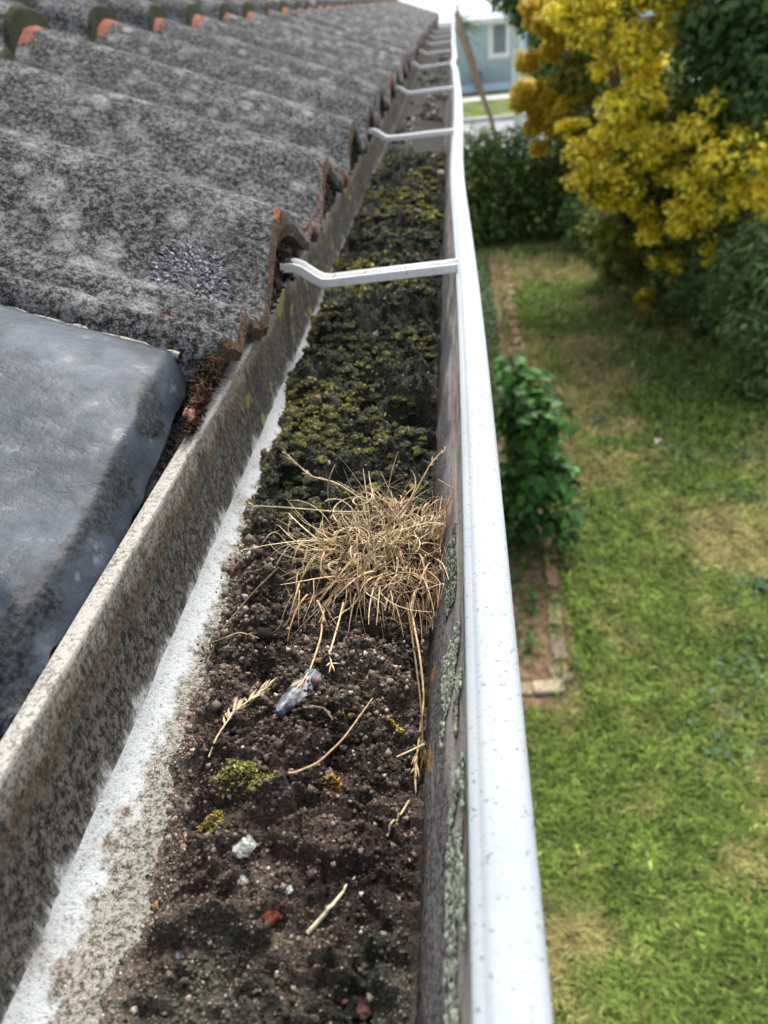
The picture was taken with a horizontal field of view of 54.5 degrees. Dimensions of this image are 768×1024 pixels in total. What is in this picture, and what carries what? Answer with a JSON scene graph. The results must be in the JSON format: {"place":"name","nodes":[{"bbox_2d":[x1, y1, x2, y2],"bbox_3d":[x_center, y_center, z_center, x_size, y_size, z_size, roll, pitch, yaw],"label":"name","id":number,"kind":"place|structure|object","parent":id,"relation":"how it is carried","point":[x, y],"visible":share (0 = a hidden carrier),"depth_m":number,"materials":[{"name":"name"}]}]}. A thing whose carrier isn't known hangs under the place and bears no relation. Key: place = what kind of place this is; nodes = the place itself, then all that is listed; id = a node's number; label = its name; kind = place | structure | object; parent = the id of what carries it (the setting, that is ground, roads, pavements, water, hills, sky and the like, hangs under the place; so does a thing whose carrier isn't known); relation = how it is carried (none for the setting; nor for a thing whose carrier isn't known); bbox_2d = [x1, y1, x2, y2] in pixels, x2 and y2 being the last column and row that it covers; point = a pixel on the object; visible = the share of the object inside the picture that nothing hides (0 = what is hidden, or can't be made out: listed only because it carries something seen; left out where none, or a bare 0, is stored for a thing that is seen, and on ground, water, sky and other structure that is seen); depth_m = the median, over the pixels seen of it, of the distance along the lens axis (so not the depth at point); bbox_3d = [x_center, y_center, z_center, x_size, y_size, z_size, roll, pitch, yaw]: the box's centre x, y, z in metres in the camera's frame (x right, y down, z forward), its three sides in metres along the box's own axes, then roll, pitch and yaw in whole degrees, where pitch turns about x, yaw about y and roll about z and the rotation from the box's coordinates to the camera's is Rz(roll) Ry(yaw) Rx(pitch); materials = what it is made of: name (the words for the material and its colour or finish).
{"place":"outdoors","nodes":[
{"label":"outdoors","id":0,"kind":"place"},
{"bbox_2d":[98,145,446,1023],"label":"soil","id":1,"kind":"structure","parent":0,"point":[294,803],"depth_m":0.25,"materials":[{"name":"brown soil"}]},
{"bbox_2d":[153,901,158,911],"bbox_3d":[-0.071,0.123,0.232,0.002,0.003,0.004,-2,34,6],"label":"bark chip","id":2,"kind":"object","parent":1,"relation":"on","point":[155,906],"visible":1,"depth_m":0.23,"materials":[{"name":"orange wood"}]},
{"bbox_2d":[174,950,181,960],"bbox_3d":[-0.060,0.129,0.217,0.004,0.003,0.004,-2,34,6],"label":"pebble","id":3,"kind":"object","parent":1,"relation":"on","point":[178,955],"visible":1,"depth_m":0.22,"materials":[{"name":"grey stone"}]},
{"bbox_2d":[196,810,224,841],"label":"moss tuft","id":4,"kind":"object","parent":1,"relation":"on","point":[206,824],"visible":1,"depth_m":0.24,"materials":[{"name":"plant"}]},
{"bbox_2d":[201,632,258,646],"bbox_3d":[-0.069,0.058,0.320,0.038,0.021,0.005,12,38,25],"label":"root strand","id":5,"kind":"object","parent":1,"relation":"on","point":[227,637],"visible":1,"depth_m":0.31,"materials":[{"name":"plant"}]},
{"bbox_2d":[210,759,272,804],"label":"moss tuft","id":6,"kind":"object","parent":1,"relation":"on","point":[243,767],"visible":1,"depth_m":0.24,"materials":[{"name":"plant"}]},
{"bbox_2d":[237,875,248,884],"bbox_3d":[-0.042,0.112,0.226,0.004,0.003,0.004,-2,34,6],"label":"pebble","id":7,"kind":"object","parent":1,"relation":"on","point":[242,878],"visible":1,"depth_m":0.23,"materials":[{"name":"grey stone"}]},
{"bbox_2d":[208,676,278,756],"bbox_3d":[-0.054,0.074,0.276,0.010,0.010,0.046,11,38,23],"label":"seed stalk","id":8,"kind":"object","parent":1,"relation":"on","point":[239,705],"visible":1,"depth_m":0.28,"materials":[{"name":"plant"}]},
{"bbox_2d":[231,835,256,858],"bbox_3d":[-0.044,0.105,0.235,0.008,0.004,0.010,-2,34,6],"label":"pebble","id":9,"kind":"object","parent":1,"relation":"on","point":[244,847],"visible":1,"depth_m":0.23,"materials":[{"name":"white stone"}]},
{"bbox_2d":[262,909,282,927],"bbox_3d":[-0.032,0.116,0.213,0.006,0.004,0.006,-2,34,6],"label":"tile chip","id":10,"kind":"object","parent":1,"relation":"on","point":[275,916],"visible":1,"depth_m":0.21,"materials":[{"name":"tile"}]},
{"bbox_2d":[285,885,292,894],"bbox_3d":[-0.028,0.110,0.217,0.003,0.002,0.003,-2,34,6],"label":"pebble","id":11,"kind":"object","parent":1,"relation":"on","point":[289,889],"visible":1,"depth_m":0.22,"materials":[{"name":"white stone"}]},
{"bbox_2d":[275,668,320,715],"bbox_3d":[-0.032,0.066,0.276,0.009,0.006,0.026,8,37,20],"label":"sheet scrap","id":12,"kind":"object","parent":1,"relation":"on","point":[287,702],"visible":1,"depth_m":0.27,"materials":[{"name":"plastic"}]},
{"bbox_2d":[301,705,332,718],"bbox_3d":[-0.026,0.070,0.265,0.015,0.009,0.006,-2,34,6],"label":"root strand","id":13,"kind":"object","parent":1,"relation":"on","point":[318,707],"visible":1,"depth_m":0.26,"materials":[{"name":"plant"}]},
{"bbox_2d":[314,657,321,662],"bbox_3d":[-0.025,0.059,0.299,0.006,0.003,0.004,-2,34,6],"label":"tile chip","id":14,"kind":"object","parent":1,"relation":"on","point":[317,660],"visible":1,"depth_m":0.30,"materials":[{"name":"brown ceramic"}]},
{"bbox_2d":[205,446,454,793],"bbox_3d":[-0.027,0.018,0.324,0.116,0.066,0.198,-2,34,6],"label":"dry grass tuft","id":15,"kind":"object","parent":1,"relation":"on","point":[389,542],"visible":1,"depth_m":0.33,"materials":[{"name":"plant"}]},
{"bbox_2d":[287,698,372,773],"bbox_3d":[-0.016,0.078,0.259,0.006,0.008,0.045,19,42,32],"label":"twig","id":16,"kind":"object","parent":1,"relation":"on","point":[325,755],"visible":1,"depth_m":0.25,"materials":[{"name":"wood"}]},
{"bbox_2d":[306,876,355,935],"bbox_3d":[-0.016,0.114,0.217,0.013,0.006,0.017,-2,34,6],"label":"straw","id":17,"kind":"object","parent":1,"relation":"on","point":[312,927],"visible":1,"depth_m":0.21,"materials":[{"name":"beige plant"}]},
{"bbox_2d":[319,773,342,791],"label":"moss tuft","id":18,"kind":"object","parent":1,"relation":"on","point":[333,781],"visible":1,"depth_m":0.25,"materials":[{"name":"plant"}]},
{"bbox_2d":[241,147,445,548],"bbox_3d":[0.007,-0.299,0.822,0.116,0.038,1.077,-2,34,6],"label":"moss","id":19,"kind":"object","parent":1,"relation":"on","point":[306,433],"visible":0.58,"depth_m":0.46,"materials":[{"name":"green plant"}]},
{"bbox_2d":[356,996,371,1020],"bbox_3d":[-0.005,0.131,0.197,0.006,0.004,0.006,-2,34,6],"label":"tile chip","id":20,"kind":"object","parent":1,"relation":"on","point":[363,1010],"visible":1,"depth_m":0.20,"materials":[{"name":"tile"}]},
{"bbox_2d":[387,716,404,730],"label":"moss tuft","id":21,"kind":"object","parent":1,"relation":"on","point":[399,728],"visible":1,"depth_m":0.27,"materials":[{"name":"plant"}]},
{"bbox_2d":[386,800,409,836],"bbox_3d":[0.004,0.098,0.240,0.007,0.005,0.014,-2,34,6],"label":"straw","id":22,"kind":"object","parent":1,"relation":"on","point":[398,815],"visible":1,"depth_m":0.24,"materials":[{"name":"beige plant"}]},
{"bbox_2d":[396,743,424,757],"bbox_3d":[0.009,0.085,0.264,0.010,0.001,0.006,-2,34,6],"label":"straw","id":23,"kind":"object","parent":1,"relation":"on","point":[412,749],"visible":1,"depth_m":0.26,"materials":[{"name":"beige plant"}]},
{"bbox_2d":[0,19,552,1023],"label":"gutter","id":24,"kind":"object","parent":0,"point":[80,743],"visible":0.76,"depth_m":0.26,"materials":[{"name":"white metal"}]},
{"bbox_2d":[42,346,322,1023],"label":"gutter grit","id":25,"kind":"object","parent":24,"relation":"on","point":[201,660],"visible":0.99,"depth_m":0.25,"materials":[{"name":"soil"}]},
{"bbox_2d":[179,348,227,434],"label":"moss clump","id":26,"kind":"object","parent":24,"relation":"on","point":[204,381],"visible":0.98,"depth_m":0.38,"materials":[{"name":"brown plant"}]},
{"bbox_2d":[182,406,194,422],"bbox_3d":[-0.096,-0.048,0.367,0.006,0.008,0.012,-2,34,6],"label":"tile fragment","id":27,"kind":"object","parent":26,"relation":"on","point":[191,416],"visible":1,"depth_m":0.36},
{"bbox_2d":[269,242,299,318],"bbox_3d":[-0.080,-0.180,0.552,0.019,0.036,0.142,-2,34,6],"label":"mortar bedding","id":28,"kind":"object","parent":24,"relation":"on","point":[283,252],"visible":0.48,"depth_m":0.56,"materials":[{"name":"concrete"}]},
{"bbox_2d":[215,154,355,386],"bbox_3d":[0.172,-2.040,3.450,0.020,0.180,8.800,-2,34,6],"label":"fascia board","id":29,"kind":"object","parent":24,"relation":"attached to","point":[295,250],"depth_m":0.63,"materials":[{"name":"brown wood"}]},
{"bbox_2d":[0,0,438,724],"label":"tiled roof","id":30,"kind":"structure","parent":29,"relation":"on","point":[136,136],"depth_m":0.68,"materials":[{"name":"tile"}]},
{"bbox_2d":[0,305,186,740],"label":"flashing","id":31,"kind":"object","parent":30,"relation":"attached to","point":[87,417],"visible":1,"depth_m":0.31,"materials":[{"name":"grey metal"}]},
{"bbox_2d":[149,239,233,302],"bbox_3d":[-0.123,-0.150,0.473,0.053,0.033,0.061,-2,34,6],"label":"lichen rosette","id":32,"kind":"object","parent":30,"relation":"on","point":[185,268],"visible":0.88,"depth_m":0.48,"materials":[{"name":"grey plant"}]},
{"bbox_2d":[320,183,335,230],"bbox_3d":[-0.063,-0.311,0.741,0.017,0.038,0.142,-2,34,6],"label":"mortar bedding","id":33,"kind":"object","parent":24,"relation":"on","point":[329,198],"visible":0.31,"depth_m":0.76,"materials":[{"name":"grey concrete"}]},
{"bbox_2d":[349,146,358,176],"bbox_3d":[-0.044,-0.445,0.936,0.021,0.038,0.139,-2,34,6],"label":"mortar bedding","id":34,"kind":"object","parent":24,"relation":"on","point":[354,160],"visible":0.42,"depth_m":0.95,"materials":[{"name":"grey concrete"}]},
{"bbox_2d":[260,50,448,468],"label":"gutter litter","id":35,"kind":"object","parent":24,"relation":"on","point":[430,110],"visible":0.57,"depth_m":1.77,"materials":[{"name":"plant"}]},
{"bbox_2d":[280,258,457,287],"bbox_3d":[-0.011,-0.186,0.567,0.134,0.021,0.015,-3,34,5],"label":"gutter strap","id":36,"kind":"object","parent":24,"relation":"attached to","point":[308,272],"visible":1,"depth_m":0.56,"materials":[{"name":"white metal"}]},
{"bbox_2d":[367,123,373,141],"bbox_3d":[-0.028,-0.571,1.119,0.020,0.038,0.133,-2,34,6],"label":"mortar bedding","id":37,"kind":"object","parent":24,"relation":"on","point":[369,136],"visible":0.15,"depth_m":1.14,"materials":[{"name":"grey concrete"}]},
{"bbox_2d":[379,105,384,122],"bbox_3d":[-0.013,-0.706,1.314,0.022,0.039,0.148,-2,34,6],"label":"mortar bedding","id":38,"kind":"object","parent":24,"relation":"on","point":[382,114],"visible":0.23,"depth_m":1.34,"materials":[{"name":"grey concrete"}]},
{"bbox_2d":[368,128,453,140],"bbox_3d":[0.040,-0.579,1.136,0.132,0.020,0.015,-1,34,7],"label":"gutter strap","id":39,"kind":"object","parent":24,"relation":"on","point":[398,137],"visible":0.88,"depth_m":1.13,"materials":[{"name":"white metal"}]},
{"bbox_2d":[396,86,454,94],"bbox_3d":[0.091,-0.954,1.680,0.135,0.020,0.015,-1,34,7],"label":"gutter strap","id":40,"kind":"object","parent":24,"relation":"on","point":[403,90],"visible":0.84,"depth_m":1.68,"materials":[{"name":"white metal"}]},
{"bbox_2d":[412,62,450,68],"bbox_3d":[0.144,-1.391,2.313,0.127,0.021,0.015,-3,34,4],"label":"gutter strap","id":41,"kind":"object","parent":24,"relation":"attached to","point":[430,66],"visible":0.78,"depth_m":2.31,"materials":[{"name":"white metal"}]},
{"bbox_2d":[420,49,452,54],"bbox_3d":[0.197,-1.769,2.860,0.133,0.020,0.015,0,35,9],"label":"gutter strap","id":42,"kind":"object","parent":24,"relation":"attached to","point":[435,52],"visible":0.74,"depth_m":2.86,"materials":[{"name":"white metal"}]},
{"bbox_2d":[425,40,451,44],"bbox_3d":[0.251,-2.186,3.463,0.130,0.020,0.015,-2,34,5],"label":"gutter strap","id":43,"kind":"object","parent":24,"relation":"attached to","point":[438,42],"visible":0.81,"depth_m":3.46,"materials":[{"name":"white metal"}]},
{"bbox_2d":[429,34,451,37],"bbox_3d":[0.304,-2.585,4.042,0.133,0.021,0.015,0,35,9],"label":"gutter strap","id":44,"kind":"object","parent":24,"relation":"attached to","point":[440,36],"visible":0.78,"depth_m":4.04,"materials":[{"name":"white metal"}]},
{"bbox_2d":[444,521,456,621],"bbox_3d":[0.027,0.023,0.304,0.006,0.018,0.048,-2,34,6],"label":"lichen patch","id":45,"kind":"object","parent":24,"relation":"on","point":[451,560],"visible":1,"depth_m":0.30,"materials":[{"name":"grey plant"}]},
{"bbox_2d":[439,621,462,749],"bbox_3d":[0.022,0.059,0.249,0.009,0.030,0.048,-2,34,6],"label":"lichen patch","id":46,"kind":"object","parent":24,"relation":"on","point":[448,667],"visible":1,"depth_m":0.25,"materials":[{"name":"grey plant"}]},
{"bbox_2d":[442,753,465,1023],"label":"lichen patch","id":47,"kind":"object","parent":24,"relation":"on","point":[454,893],"visible":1,"depth_m":0.19,"materials":[{"name":"grey plant"}]},
{"bbox_2d":[399,0,512,92],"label":"neighbour house","id":48,"kind":"structure","parent":0,"point":[494,58],"depth_m":25.27,"materials":[{"name":"blue paint"}]},
{"bbox_2d":[488,21,509,58],"bbox_3d":[3.874,-15.931,25.163,0.730,1.050,0.070,-2,34,6],"label":"window","id":49,"kind":"structure","parent":48,"relation":"in","point":[498,32],"depth_m":25.15,"materials":[{"name":"grey glass"}]},
{"bbox_2d":[445,113,599,154],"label":"street","id":50,"kind":"structure","parent":0,"point":[498,125],"depth_m":18.84,"materials":[{"name":"grey asphalt"}]},
{"bbox_2d":[462,77,699,101],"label":"footpath","id":51,"kind":"structure","parent":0,"point":[488,97],"depth_m":24.27,"materials":[{"name":"concrete"}]},
{"bbox_2d":[446,54,767,1023],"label":"ground","id":52,"kind":"structure","parent":0,"point":[478,108],"depth_m":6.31,"materials":[{"name":"green plant"}]},
{"bbox_2d":[454,3,505,205],"bbox_3d":[1.363,-5.553,10.508,0.464,2.735,0.917,-19,36,-18],"label":"leaning tree","id":53,"kind":"object","parent":52,"relation":"on","point":[461,25],"visible":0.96,"depth_m":10.10,"materials":[{"name":"brown plant"}]},
{"bbox_2d":[506,282,513,289],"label":"edging brick","id":54,"kind":"object","parent":52,"relation":"on","point":[510,286],"visible":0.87,"depth_m":8.49,"materials":[{"name":"brown brick"}]},
{"bbox_2d":[506,296,513,303],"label":"edging brick","id":55,"kind":"object","parent":52,"relation":"on","point":[508,299],"visible":0.63,"depth_m":8.12,"materials":[{"name":"brown brick"}]},
{"bbox_2d":[506,289,514,296],"bbox_3d":[1.417,-2.451,8.342,0.085,0.030,0.200,-3,34,4],"label":"edging brick","id":56,"kind":"object","parent":52,"relation":"on","point":[510,291],"visible":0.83,"depth_m":8.32,"materials":[{"name":"brown brick"}]},
{"bbox_2d":[508,311,516,318],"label":"edging brick","id":57,"kind":"object","parent":52,"relation":"on","point":[513,317],"visible":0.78,"depth_m":7.72,"materials":[{"name":"brown brick"}]},
{"bbox_2d":[508,303,516,310],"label":"edging brick","id":58,"kind":"object","parent":52,"relation":"on","point":[510,308],"visible":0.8,"depth_m":7.93,"materials":[{"name":"brown brick"}]},
{"bbox_2d":[511,327,520,335],"bbox_3d":[1.303,-1.782,7.376,0.088,0.030,0.201,-2,34,6],"label":"edging brick","id":59,"kind":"object","parent":52,"relation":"on","point":[516,333],"visible":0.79,"depth_m":7.33,"materials":[{"name":"brown brick"}]},
{"bbox_2d":[512,336,521,345],"bbox_3d":[1.287,-1.649,7.182,0.085,0.030,0.200,3,35,12],"label":"edging brick","id":60,"kind":"object","parent":52,"relation":"on","point":[516,339],"visible":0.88,"depth_m":7.16,"materials":[{"name":"brown brick"}]},
{"bbox_2d":[512,15,522,154],"bbox_3d":[2.452,-8.051,13.716,0.267,3.106,0.168,-2,34,6],"label":"street pole","id":61,"kind":"object","parent":52,"relation":"on","point":[516,43],"visible":0.3,"depth_m":13.62,"materials":[{"name":"grey metal"}]},
{"bbox_2d":[514,345,523,354],"bbox_3d":[1.268,-1.515,6.989,0.086,0.030,0.200,-2,34,6],"label":"edging brick","id":62,"kind":"object","parent":52,"relation":"on","point":[517,350],"visible":0.66,"depth_m":6.96,"materials":[{"name":"brown brick"}]},
{"bbox_2d":[475,254,586,714],"bbox_3d":[0.664,-1.176,6.598,1.130,0.001,7.540,-2,34,6],"label":"garden bed","id":63,"kind":"object","parent":52,"relation":"on","point":[533,667],"visible":0.2,"depth_m":4.07,"materials":[{"name":"brown soil"}]},
{"bbox_2d":[476,255,541,658],"bbox_3d":[0.888,-1.256,6.611,0.402,0.124,7.033,-2,34,6],"label":"ground cover","id":64,"kind":"object","parent":63,"relation":"on","point":[492,312],"visible":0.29,"depth_m":6.33,"materials":[{"name":"green plant"}]},
{"bbox_2d":[509,319,517,327],"bbox_3d":[1.313,-1.916,7.571,0.085,0.030,0.200,0,35,9],"label":"edging brick","id":65,"kind":"object","parent":63,"relation":"on","point":[513,323],"visible":0.82,"depth_m":7.55,"materials":[{"name":"brown brick"}]},
{"bbox_2d":[521,682,532,695],"bbox_3d":[0.667,0.857,3.602,0.103,0.025,0.084,-2,34,6],"label":"edging stone","id":66,"kind":"object","parent":63,"relation":"on","point":[526,688],"visible":0.56,"depth_m":3.58,"materials":[{"name":"stone"}]},
{"bbox_2d":[492,354,583,545],"bbox_3d":[0.868,-0.344,4.380,0.570,1.110,0.746,-2,34,6],"label":"leafy shrub","id":67,"kind":"object","parent":63,"relation":"on","point":[540,469],"visible":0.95,"depth_m":4.25,"materials":[{"name":"green plant"}]},
{"bbox_2d":[532,679,564,695],"bbox_3d":[0.791,0.847,3.590,0.150,0.035,0.080,-5,34,2],"label":"edging stone","id":68,"kind":"object","parent":63,"relation":"on","point":[540,688],"visible":0.97,"depth_m":3.57,"materials":[{"name":"stone"}]},
{"bbox_2d":[542,538,558,560],"bbox_3d":[1.000,0.225,4.476,0.090,0.030,0.202,-2,34,6],"label":"edging brick","id":69,"kind":"object","parent":63,"relation":"on","point":[548,555],"visible":0.54,"depth_m":4.43,"materials":[{"name":"brown brick"}]},
{"bbox_2d":[544,565,560,588],"bbox_3d":[0.963,0.372,4.264,0.070,0.030,0.190,-3,34,4],"label":"edging brick","id":70,"kind":"object","parent":63,"relation":"on","point":[551,575],"visible":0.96,"depth_m":4.24,"materials":[{"name":"brown brick"}]},
{"bbox_2d":[547,603,562,625],"bbox_3d":[0.920,0.552,4.014,0.075,0.022,0.170,1,35,10],"label":"edging stone","id":71,"kind":"object","parent":63,"relation":"on","point":[550,615],"visible":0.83,"depth_m":4.00,"materials":[{"name":"stone"}]},
{"bbox_2d":[548,635,568,660],"bbox_3d":[0.892,0.694,3.810,0.080,0.022,0.180,-4,34,3],"label":"edging brick","id":72,"kind":"object","parent":63,"relation":"on","point":[556,648],"visible":0.81,"depth_m":3.80,"materials":[{"name":"brown brick"}]},
{"bbox_2d":[548,664,573,682],"bbox_3d":[0.869,0.797,3.664,0.100,0.020,0.120,-8,34,-3],"label":"edging stone","id":73,"kind":"object","parent":63,"relation":"on","point":[552,671],"visible":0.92,"depth_m":3.66,"materials":[{"name":"stone"}]},
{"bbox_2d":[463,107,600,123],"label":"kerb","id":74,"kind":"structure","parent":52,"relation":"on","point":[486,119],"depth_m":19.65,"materials":[{"name":"concrete"}]},
{"bbox_2d":[445,123,640,248],"bbox_3d":[1.731,-4.410,9.873,3.529,1.570,1.368,-2,34,6],"label":"hedge","id":75,"kind":"object","parent":52,"relation":"on","point":[543,179],"visible":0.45,"depth_m":9.79,"materials":[{"name":"green plant"}]},
{"bbox_2d":[485,0,602,170],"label":"back tree","id":76,"kind":"object","parent":52,"relation":"on","point":[505,7],"visible":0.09,"depth_m":9.48,"materials":[{"name":"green plant"}]},
{"bbox_2d":[556,191,608,261],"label":"conifer bush","id":77,"kind":"object","parent":52,"relation":"on","point":[577,208],"visible":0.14,"depth_m":9.17,"materials":[{"name":"green plant"}]},
{"bbox_2d":[508,0,767,311],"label":"golden tree","id":78,"kind":"object","parent":52,"relation":"on","point":[667,148],"visible":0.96,"depth_m":6.31,"materials":[{"name":"yellow plant"}]},
{"bbox_2d":[551,351,767,791],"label":"lawn weeds","id":79,"kind":"object","parent":52,"relation":"on","point":[760,585],"visible":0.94,"depth_m":3.67,"materials":[{"name":"green plant"}]},
{"bbox_2d":[641,201,742,352],"bbox_3d":[2.872,-2.341,6.865,0.642,1.341,1.626,-6,34,0],"label":"conifer bush","id":80,"kind":"object","parent":52,"relation":"on","point":[681,297],"visible":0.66,"depth_m":6.77,"materials":[{"name":"green plant"}]},
{"bbox_2d":[660,0,767,296],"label":"dark tree","id":81,"kind":"object","parent":52,"relation":"on","point":[727,44],"visible":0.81,"depth_m":5.54,"materials":[{"name":"green plant"}]},
{"bbox_2d":[697,209,767,403],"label":"conifer bush","id":82,"kind":"object","parent":52,"relation":"on","point":[742,258],"visible":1,"depth_m":5.62,"materials":[{"name":"green plant"}]},
{"bbox_2d":[521,0,716,54],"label":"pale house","id":83,"kind":"structure","parent":0,"point":[523,44],"depth_m":31.70,"materials":[{"name":"paint"}]}
]}

